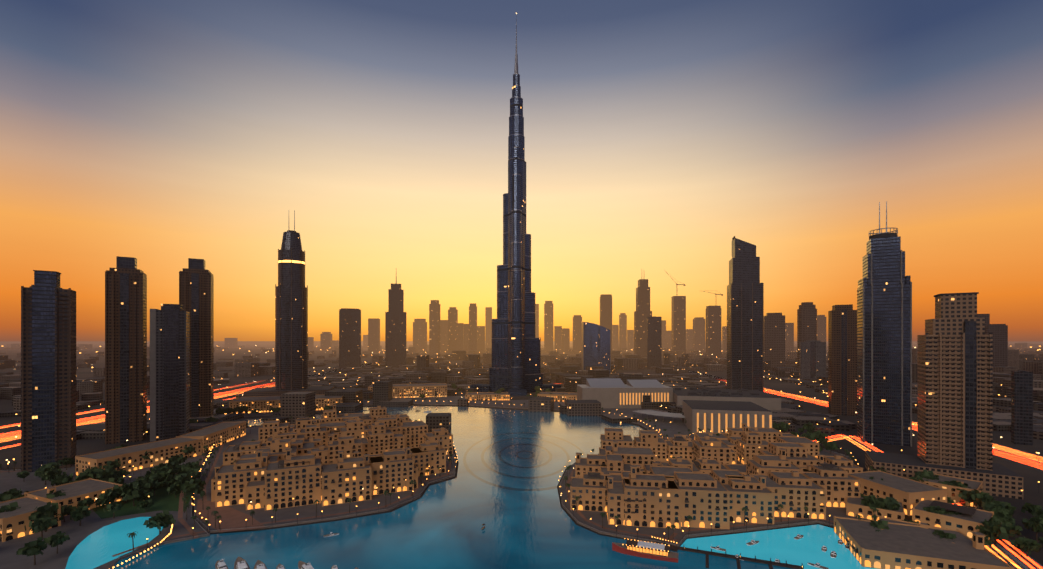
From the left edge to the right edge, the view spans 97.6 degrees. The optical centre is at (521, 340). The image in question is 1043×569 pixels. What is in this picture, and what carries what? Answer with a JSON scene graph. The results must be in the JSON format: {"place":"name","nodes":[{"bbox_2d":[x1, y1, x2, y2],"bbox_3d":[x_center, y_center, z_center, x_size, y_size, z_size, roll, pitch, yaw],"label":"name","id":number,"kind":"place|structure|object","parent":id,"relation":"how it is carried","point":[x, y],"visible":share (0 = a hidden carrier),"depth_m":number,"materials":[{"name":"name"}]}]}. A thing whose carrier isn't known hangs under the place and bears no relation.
{"place":"outdoors","nodes":[
{"label":"outdoors","id":0,"kind":"place"},
{"bbox_2d":[225,338,237,347],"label":"building","id":1,"kind":"structure","parent":0,"point":[231,342],"depth_m":7577.24,"materials":[{"name":"brown glass"}]},
{"bbox_2d":[320,332,331,350],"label":"tower","id":2,"kind":"structure","parent":0,"point":[325,341],"depth_m":5280.23,"materials":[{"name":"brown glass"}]},
{"bbox_2d":[368,318,379,352],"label":"tower","id":3,"kind":"structure","parent":0,"point":[373,335],"depth_m":4304.98,"materials":[{"name":"brown glass"}]},
{"bbox_2d":[413,319,426,351],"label":"tower","id":4,"kind":"structure","parent":0,"point":[419,334],"depth_m":4616.04,"materials":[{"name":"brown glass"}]},
{"bbox_2d":[429,300,439,353],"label":"tower","id":5,"kind":"structure","parent":0,"point":[434,326],"depth_m":3847.53,"materials":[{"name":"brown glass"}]},
{"bbox_2d":[65,406,876,568],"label":"lake water","id":6,"kind":"structure","parent":0,"point":[502,486],"depth_m":267.23,"materials":[{"name":"blue liquid"}]},
{"bbox_2d":[234,557,249,568],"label":"yacht","id":7,"kind":"object","parent":6,"relation":"on","point":[240,563],"visible":1,"depth_m":225.32,"materials":[{"name":"white"}]},
{"bbox_2d":[612,536,677,562],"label":"boat","id":8,"kind":"object","parent":6,"relation":"on","point":[651,550],"visible":1,"depth_m":239.85,"materials":[{"name":"brown"}]},
{"bbox_2d":[652,536,803,568],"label":"bridge","id":9,"kind":"structure","parent":6,"relation":"on","point":[770,563],"depth_m":237.43,"materials":[{"name":"brown wood"}]},
{"bbox_2d":[469,303,476,353],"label":"tower","id":10,"kind":"structure","parent":0,"point":[472,326],"depth_m":3854.12,"materials":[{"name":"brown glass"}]},
{"bbox_2d":[485,307,491,349],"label":"tower","id":11,"kind":"structure","parent":0,"point":[488,327],"depth_m":4961.11,"materials":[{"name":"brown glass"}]},
{"bbox_2d":[0,341,1042,566],"bbox_3d":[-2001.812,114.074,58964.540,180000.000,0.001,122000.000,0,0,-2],"label":"ground","id":12,"kind":"structure","parent":0,"point":[1032,489],"depth_m":687.62,"materials":[{"name":"brown"}]},
{"bbox_2d":[21,270,75,471],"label":"tower","id":13,"kind":"structure","parent":12,"relation":"on","point":[48,369],"depth_m":399.01,"materials":[{"name":"blue glass"}]},
{"bbox_2d":[0,421,245,541],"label":"podium","id":14,"kind":"object","parent":12,"relation":"on","point":[14,523],"visible":0.79,"depth_m":383.02,"materials":[{"name":"beige paint"}]},
{"bbox_2d":[105,256,146,443],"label":"tower","id":15,"kind":"structure","parent":12,"relation":"on","point":[125,349],"depth_m":511.36,"materials":[{"name":"brown glass"}]},
{"bbox_2d":[0,366,338,428],"bbox_3d":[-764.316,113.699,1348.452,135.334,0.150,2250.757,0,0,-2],"label":"road","id":16,"kind":"structure","parent":12,"relation":"on","point":[12,425],"depth_m":855.28,"materials":[{"name":"orange asphalt"}]},
{"bbox_2d":[150,304,189,441],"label":"tower","id":17,"kind":"structure","parent":12,"relation":"on","point":[169,371],"depth_m":525.07,"materials":[{"name":"grey glass"}]},
{"bbox_2d":[179,258,213,417],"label":"tower","id":18,"kind":"structure","parent":12,"relation":"on","point":[196,289],"depth_m":630.72,"materials":[{"name":"brown glass"}]},
{"bbox_2d":[0,351,408,442],"bbox_3d":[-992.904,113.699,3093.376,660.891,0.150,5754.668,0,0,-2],"label":"highway","id":19,"kind":"structure","parent":12,"relation":"on","point":[11,435],"depth_m":723.80,"materials":[{"name":"orange asphalt"}]},
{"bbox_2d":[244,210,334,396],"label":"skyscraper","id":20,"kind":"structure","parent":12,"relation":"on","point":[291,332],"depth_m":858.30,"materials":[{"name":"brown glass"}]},
{"bbox_2d":[339,308,360,368],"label":"tower","id":21,"kind":"structure","parent":12,"relation":"on","point":[349,337],"depth_m":1855.99,"materials":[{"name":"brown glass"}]},
{"bbox_2d":[385,276,405,366],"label":"tower","id":22,"kind":"structure","parent":12,"relation":"on","point":[395,335],"depth_m":1971.02,"materials":[{"name":"brown glass"}]},
{"bbox_2d":[229,383,576,412],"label":"buildings","id":23,"kind":"structure","parent":12,"relation":"on","point":[265,403],"depth_m":865.66,"materials":[{"name":"beige paint"}]},
{"bbox_2d":[0,396,869,568],"bbox_3d":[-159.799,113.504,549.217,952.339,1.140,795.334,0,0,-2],"label":"promenades","id":24,"kind":"structure","parent":12,"relation":"on","point":[235,516],"depth_m":298.76,"materials":[{"name":"stone"}]},
{"bbox_2d":[0,502,20,512],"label":"tree","id":25,"kind":"object","parent":24,"relation":"on","point":[12,506],"visible":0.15,"depth_m":271.94,"materials":[{"name":"green plant"}]},
{"bbox_2d":[0,488,21,501],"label":"tree","id":26,"kind":"object","parent":24,"relation":"on","point":[10,494],"visible":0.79,"depth_m":307.80,"materials":[{"name":"green plant"}]},
{"bbox_2d":[16,537,53,564],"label":"tree","id":27,"kind":"object","parent":24,"relation":"on","point":[35,547],"visible":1,"depth_m":228.17,"materials":[{"name":"green plant"}]},
{"bbox_2d":[24,515,57,539],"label":"tree","id":28,"kind":"object","parent":24,"relation":"on","point":[44,523],"visible":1,"depth_m":257.35,"materials":[{"name":"green plant"}]},
{"bbox_2d":[34,465,53,484],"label":"tree","id":29,"kind":"object","parent":24,"relation":"on","point":[41,472],"visible":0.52,"depth_m":355.08,"materials":[{"name":"green plant"}]},
{"bbox_2d":[28,502,64,531],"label":"tree","id":30,"kind":"object","parent":24,"relation":"on","point":[48,509],"visible":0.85,"depth_m":268.05,"materials":[{"name":"green plant"}]},
{"bbox_2d":[41,468,65,486],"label":"tree","id":31,"kind":"object","parent":24,"relation":"on","point":[50,475],"visible":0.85,"depth_m":345.69,"materials":[{"name":"green plant"}]},
{"bbox_2d":[48,531,69,553],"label":"tree","id":32,"kind":"object","parent":24,"relation":"on","point":[58,538],"visible":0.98,"depth_m":241.88,"materials":[{"name":"green plant"}]},
{"bbox_2d":[51,473,72,485],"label":"tree","id":33,"kind":"object","parent":24,"relation":"on","point":[64,478],"visible":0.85,"depth_m":341.53,"materials":[{"name":"green plant"}]},
{"bbox_2d":[69,505,90,525],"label":"tree","id":34,"kind":"object","parent":24,"relation":"on","point":[79,513],"visible":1,"depth_m":277.65,"materials":[{"name":"green plant"}]},
{"bbox_2d":[75,468,103,480],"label":"tree","id":35,"kind":"object","parent":24,"relation":"on","point":[95,474],"visible":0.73,"depth_m":346.44,"materials":[{"name":"green plant"}]},
{"bbox_2d":[95,492,115,507],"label":"tree","id":36,"kind":"object","parent":24,"relation":"on","point":[105,496],"visible":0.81,"depth_m":307.00,"materials":[{"name":"green plant"}]},
{"bbox_2d":[97,468,116,481],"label":"tree","id":37,"kind":"object","parent":24,"relation":"on","point":[107,474],"visible":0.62,"depth_m":352.80,"materials":[{"name":"green plant"}]},
{"bbox_2d":[103,500,122,517],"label":"tree","id":38,"kind":"object","parent":24,"relation":"on","point":[113,506],"visible":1,"depth_m":289.51,"materials":[{"name":"green plant"}]},
{"bbox_2d":[103,459,123,469],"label":"tree","id":39,"kind":"object","parent":24,"relation":"on","point":[113,464],"visible":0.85,"depth_m":380.26,"materials":[{"name":"green plant"}]},
{"bbox_2d":[109,482,132,502],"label":"tree","id":40,"kind":"object","parent":24,"relation":"on","point":[117,489],"visible":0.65,"depth_m":314.17,"materials":[{"name":"green plant"}]},
{"bbox_2d":[121,488,145,505],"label":"tree","id":41,"kind":"object","parent":24,"relation":"on","point":[133,493],"visible":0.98,"depth_m":309.92,"materials":[{"name":"green plant"}]},
{"bbox_2d":[126,477,155,501],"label":"tree","id":42,"kind":"object","parent":24,"relation":"on","point":[138,484],"visible":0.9,"depth_m":318.57,"materials":[{"name":"green plant"}]},
{"bbox_2d":[137,500,154,511],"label":"tree","id":43,"kind":"object","parent":24,"relation":"on","point":[146,504],"visible":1,"depth_m":299.68,"materials":[{"name":"green plant"}]},
{"bbox_2d":[143,510,175,533],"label":"tree","id":44,"kind":"object","parent":24,"relation":"on","point":[164,519],"visible":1,"depth_m":265.53,"materials":[{"name":"green plant"}]},
{"bbox_2d":[158,469,175,486],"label":"tree","id":45,"kind":"object","parent":24,"relation":"on","point":[165,474],"visible":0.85,"depth_m":351.88,"materials":[{"name":"green plant"}]},
{"bbox_2d":[168,454,186,463],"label":"tree","id":46,"kind":"object","parent":24,"relation":"on","point":[180,459],"visible":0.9,"depth_m":394.00,"materials":[{"name":"green plant"}]},
{"bbox_2d":[171,473,191,491],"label":"tree","id":47,"kind":"object","parent":24,"relation":"on","point":[182,478],"visible":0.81,"depth_m":336.58,"materials":[{"name":"green plant"}]},
{"bbox_2d":[175,478,205,498],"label":"tree","id":48,"kind":"object","parent":24,"relation":"on","point":[192,486],"visible":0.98,"depth_m":322.18,"materials":[{"name":"green plant"}]},
{"bbox_2d":[181,461,203,472],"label":"tree","id":49,"kind":"object","parent":24,"relation":"on","point":[188,466],"visible":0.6,"depth_m":366.54,"materials":[{"name":"green plant"}]},
{"bbox_2d":[211,404,452,510],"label":"building complex","id":50,"kind":"structure","parent":24,"relation":"on","point":[331,457],"depth_m":345.01,"materials":[{"name":"beige paint"}]},
{"bbox_2d":[1,395,853,567],"bbox_3d":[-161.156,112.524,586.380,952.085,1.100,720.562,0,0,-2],"label":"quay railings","id":51,"kind":"object","parent":24,"relation":"on","point":[192,532],"visible":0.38,"depth_m":288.44,"materials":[{"name":"brown metal"}]},
{"bbox_2d":[577,378,780,433],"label":"mall","id":52,"kind":"structure","parent":24,"relation":"on","point":[715,410],"depth_m":713.32,"materials":[{"name":"concrete"}]},
{"bbox_2d":[570,423,862,529],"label":"building complex","id":53,"kind":"structure","parent":24,"relation":"on","point":[704,480],"depth_m":308.24,"materials":[{"name":"beige paint"}]},
{"bbox_2d":[440,320,447,352],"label":"tower","id":54,"kind":"structure","parent":12,"relation":"on","point":[443,334],"depth_m":4326.50,"materials":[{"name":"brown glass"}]},
{"bbox_2d":[448,307,457,352],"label":"tower","id":55,"kind":"structure","parent":12,"relation":"on","point":[452,316],"depth_m":4074.37,"materials":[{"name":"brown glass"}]},
{"bbox_2d":[455,323,463,350],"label":"tower","id":56,"kind":"structure","parent":12,"relation":"on","point":[459,336],"depth_m":4076.68,"materials":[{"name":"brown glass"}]},
{"bbox_2d":[464,324,468,353],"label":"tower","id":57,"kind":"structure","parent":12,"relation":"on","point":[466,337],"depth_m":4078.50,"materials":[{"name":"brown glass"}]},
{"bbox_2d":[477,326,484,352],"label":"tower","id":58,"kind":"structure","parent":12,"relation":"on","point":[480,338],"depth_m":4338.69,"materials":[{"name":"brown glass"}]},
{"bbox_2d":[462,13,564,399],"bbox_3d":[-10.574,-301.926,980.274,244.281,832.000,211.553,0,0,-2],"label":"skyscraper","id":59,"kind":"structure","parent":12,"relation":"on","point":[515,373],"depth_m":991.52,"materials":[{"name":"blue glass"}]},
{"bbox_2d":[0,340,1042,439],"bbox_3d":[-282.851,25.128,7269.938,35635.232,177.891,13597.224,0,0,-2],"label":"city blocks","id":60,"kind":"structure","parent":12,"relation":"on","point":[567,372],"depth_m":1143.50,"materials":[{"name":"black concrete"}]},
{"bbox_2d":[544,301,552,352],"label":"tower","id":61,"kind":"structure","parent":12,"relation":"on","point":[548,326],"depth_m":4366.35,"materials":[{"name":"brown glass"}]},
{"bbox_2d":[573,315,581,352],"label":"tower","id":62,"kind":"structure","parent":12,"relation":"on","point":[577,333],"depth_m":4112.79,"materials":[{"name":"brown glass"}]},
{"bbox_2d":[582,322,610,373],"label":"skyscraper","id":63,"kind":"structure","parent":12,"relation":"on","point":[596,344],"depth_m":1546.12,"materials":[{"name":"blue glass"}]},
{"bbox_2d":[600,294,611,350],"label":"tower","id":64,"kind":"structure","parent":12,"relation":"on","point":[605,310],"depth_m":3503.24,"materials":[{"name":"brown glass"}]},
{"bbox_2d":[612,325,618,349],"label":"tower","id":65,"kind":"structure","parent":12,"relation":"on","point":[615,337],"depth_m":5008.75,"materials":[{"name":"brown glass"}]},
{"bbox_2d":[619,313,626,347],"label":"tower","id":66,"kind":"structure","parent":12,"relation":"on","point":[622,330],"depth_m":5017.37,"materials":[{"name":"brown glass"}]},
{"bbox_2d":[634,279,651,357],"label":"tower","id":67,"kind":"structure","parent":12,"relation":"on","point":[642,312],"depth_m":2929.70,"materials":[{"name":"brown glass"}]},
{"bbox_2d":[647,316,661,368],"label":"tower","id":68,"kind":"structure","parent":12,"relation":"on","point":[654,340],"depth_m":1848.61,"materials":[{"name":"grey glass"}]},
{"bbox_2d":[671,296,685,353],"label":"tower","id":69,"kind":"structure","parent":12,"relation":"on","point":[678,322],"depth_m":3523.40,"materials":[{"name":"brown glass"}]},
{"bbox_2d":[686,329,692,348],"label":"tower","id":70,"kind":"structure","parent":12,"relation":"on","point":[689,338],"depth_m":5037.40,"materials":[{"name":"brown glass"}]},
{"bbox_2d":[706,306,720,357],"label":"tower","id":71,"kind":"structure","parent":12,"relation":"on","point":[713,330],"depth_m":3072.06,"materials":[{"name":"brown glass"}]},
{"bbox_2d":[727,236,763,391],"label":"tower","id":72,"kind":"structure","parent":12,"relation":"on","point":[745,328],"depth_m":920.14,"materials":[{"name":"grey glass"}]},
{"bbox_2d":[764,313,784,368],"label":"tower","id":73,"kind":"structure","parent":12,"relation":"on","point":[774,338],"depth_m":1819.11,"materials":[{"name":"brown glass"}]},
{"bbox_2d":[785,323,793,350],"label":"tower","id":74,"kind":"structure","parent":12,"relation":"on","point":[789,335],"depth_m":3947.14,"materials":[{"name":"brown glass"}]},
{"bbox_2d":[797,302,816,368],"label":"tower","id":75,"kind":"structure","parent":12,"relation":"on","point":[806,320],"depth_m":1781.93,"materials":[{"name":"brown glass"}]},
{"bbox_2d":[799,340,825,378],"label":"tower","id":76,"kind":"structure","parent":12,"relation":"on","point":[812,359],"depth_m":1270.45,"materials":[{"name":"grey glass"}]},
{"bbox_2d":[817,315,825,341],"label":"tower","id":77,"kind":"structure","parent":12,"relation":"on","point":[821,327],"depth_m":3957.74,"materials":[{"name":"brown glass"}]},
{"bbox_2d":[828,304,856,415],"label":"tower","id":78,"kind":"structure","parent":12,"relation":"on","point":[842,359],"depth_m":698.70,"materials":[{"name":"brown glass"}]},
{"bbox_2d":[688,370,1042,470],"bbox_3d":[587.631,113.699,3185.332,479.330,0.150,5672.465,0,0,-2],"label":"highway","id":79,"kind":"structure","parent":12,"relation":"on","point":[1025,458],"depth_m":473.25,"materials":[{"name":"orange asphalt"}]},
{"bbox_2d":[860,493,889,513],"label":"tree","id":80,"kind":"object","parent":12,"relation":"on","point":[871,502],"visible":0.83,"depth_m":290.39,"materials":[{"name":"green plant"}]},
{"bbox_2d":[870,520,888,530],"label":"tree","id":81,"kind":"object","parent":12,"relation":"on","point":[879,524],"visible":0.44,"depth_m":258.53,"materials":[{"name":"green plant"}]},
{"bbox_2d":[857,201,911,446],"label":"tower","id":82,"kind":"structure","parent":12,"relation":"on","point":[884,352],"depth_m":504.43,"materials":[{"name":"blue glass"}]},
{"bbox_2d":[878,497,900,510],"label":"tree","id":83,"kind":"object","parent":12,"relation":"on","point":[894,504],"visible":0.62,"depth_m":287.31,"materials":[{"name":"green plant"}]},
{"bbox_2d":[848,470,982,515],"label":"building","id":84,"kind":"structure","parent":12,"relation":"on","point":[910,493],"depth_m":318.45,"materials":[{"name":"beige paint"}]},
{"bbox_2d":[846,495,993,543],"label":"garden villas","id":85,"kind":"object","parent":12,"relation":"on","point":[968,521],"visible":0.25,"depth_m":278.23,"materials":[{"name":"beige paint"}]},
{"bbox_2d":[834,516,1014,568],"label":"low-rise building","id":86,"kind":"structure","parent":12,"relation":"on","point":[900,546],"depth_m":232.86,"materials":[{"name":"beige paint"}]},
{"bbox_2d":[915,469,938,479],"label":"tree","id":87,"kind":"object","parent":12,"relation":"on","point":[928,474],"visible":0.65,"depth_m":341.30,"materials":[{"name":"green plant"}]},
{"bbox_2d":[812,434,1042,568],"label":"local road","id":88,"kind":"structure","parent":12,"relation":"on","point":[1007,552],"depth_m":247.57,"materials":[{"name":"orange asphalt"}]},
{"bbox_2d":[923,506,951,514],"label":"tree","id":89,"kind":"object","parent":12,"relation":"on","point":[936,509],"visible":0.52,"depth_m":278.12,"materials":[{"name":"green plant"}]},
{"bbox_2d":[865,292,1022,498],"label":"tower","id":90,"kind":"structure","parent":12,"relation":"on","point":[955,390],"depth_m":355.87,"materials":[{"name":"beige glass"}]},
{"bbox_2d":[932,529,956,540],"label":"tree","id":91,"kind":"object","parent":12,"relation":"on","point":[941,534],"visible":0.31,"depth_m":245.64,"materials":[{"name":"green plant"}]},
{"bbox_2d":[958,489,976,506],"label":"tree","id":92,"kind":"object","parent":12,"relation":"on","point":[965,495],"visible":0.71,"depth_m":308.45,"materials":[{"name":"green plant"}]},
{"bbox_2d":[971,489,994,506],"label":"tree","id":93,"kind":"object","parent":12,"relation":"on","point":[978,498],"visible":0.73,"depth_m":299.56,"materials":[{"name":"green plant"}]},
{"bbox_2d":[975,524,1000,539],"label":"tree","id":94,"kind":"object","parent":12,"relation":"on","point":[981,530],"visible":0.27,"depth_m":255.87,"materials":[{"name":"green plant"}]},
{"bbox_2d":[977,500,1009,514],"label":"tree","id":95,"kind":"object","parent":12,"relation":"on","point":[994,508],"visible":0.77,"depth_m":279.91,"materials":[{"name":"green plant"}]},
{"bbox_2d":[986,324,1007,366],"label":"tower","id":96,"kind":"structure","parent":12,"relation":"on","point":[1000,345],"depth_m":1532.18,"materials":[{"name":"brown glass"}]},
{"bbox_2d":[982,514,1015,543],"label":"tree","id":97,"kind":"object","parent":12,"relation":"on","point":[1001,530],"visible":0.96,"depth_m":252.59,"materials":[{"name":"green plant"}]},
{"bbox_2d":[992,512,1015,524],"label":"tree","id":98,"kind":"object","parent":12,"relation":"on","point":[1002,517],"visible":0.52,"depth_m":269.00,"materials":[{"name":"green plant"}]},
{"bbox_2d":[1003,519,1022,540],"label":"tree","id":99,"kind":"object","parent":12,"relation":"on","point":[1017,528],"visible":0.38,"depth_m":256.82,"materials":[{"name":"green plant"}]},
{"bbox_2d":[1011,370,1032,445],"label":"tower","id":100,"kind":"structure","parent":12,"relation":"on","point":[1021,407],"depth_m":501.13,"materials":[{"name":"grey glass"}]},
{"bbox_2d":[1010,537,1041,556],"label":"tree","id":101,"kind":"object","parent":12,"relation":"on","point":[1024,544],"visible":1,"depth_m":239.16,"materials":[{"name":"green plant"}]},
{"bbox_2d":[1021,503,1042,516],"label":"tree","id":102,"kind":"object","parent":12,"relation":"on","point":[1031,508],"visible":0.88,"depth_m":291.18,"materials":[{"name":"green plant"}]},
{"bbox_2d":[1022,517,1042,541],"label":"tree","id":103,"kind":"object","parent":12,"relation":"on","point":[1034,525],"visible":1,"depth_m":258.62,"materials":[{"name":"green plant"}]},
{"bbox_2d":[2,345,1040,549],"bbox_3d":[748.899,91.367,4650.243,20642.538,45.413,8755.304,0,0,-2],"label":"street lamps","id":104,"kind":"object","parent":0,"point":[455,466],"visible":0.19,"depth_m":384.30,"materials":[{"name":"yellow metal"}]},
{"bbox_2d":[0,0,1042,340],"label":"sky","id":105,"kind":"structure","parent":0,"point":[161,134],"materials":[{"name":"orange"}]},
{"bbox_2d":[535,304,538,337],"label":"tower","id":106,"kind":"structure","parent":0,"point":[536,320],"depth_m":4978.96,"materials":[{"name":"brown glass"}]},
{"bbox_2d":[554,326,561,351],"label":"tower","id":107,"kind":"structure","parent":0,"point":[558,338],"depth_m":4363.55,"materials":[{"name":"brown glass"}]},
{"bbox_2d":[562,328,569,351],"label":"tower","id":108,"kind":"structure","parent":0,"point":[565,338],"depth_m":4372.42,"materials":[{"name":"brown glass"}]},
{"bbox_2d":[627,330,633,350],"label":"tower","id":109,"kind":"structure","parent":0,"point":[630,339],"depth_m":5014.70,"materials":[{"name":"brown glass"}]},
{"bbox_2d":[693,317,704,351],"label":"tower","id":110,"kind":"structure","parent":0,"point":[698,333],"depth_m":4411.82,"materials":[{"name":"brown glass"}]},
{"bbox_2d":[722,326,726,352],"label":"tower","id":111,"kind":"structure","parent":0,"point":[724,338],"depth_m":4422.70,"materials":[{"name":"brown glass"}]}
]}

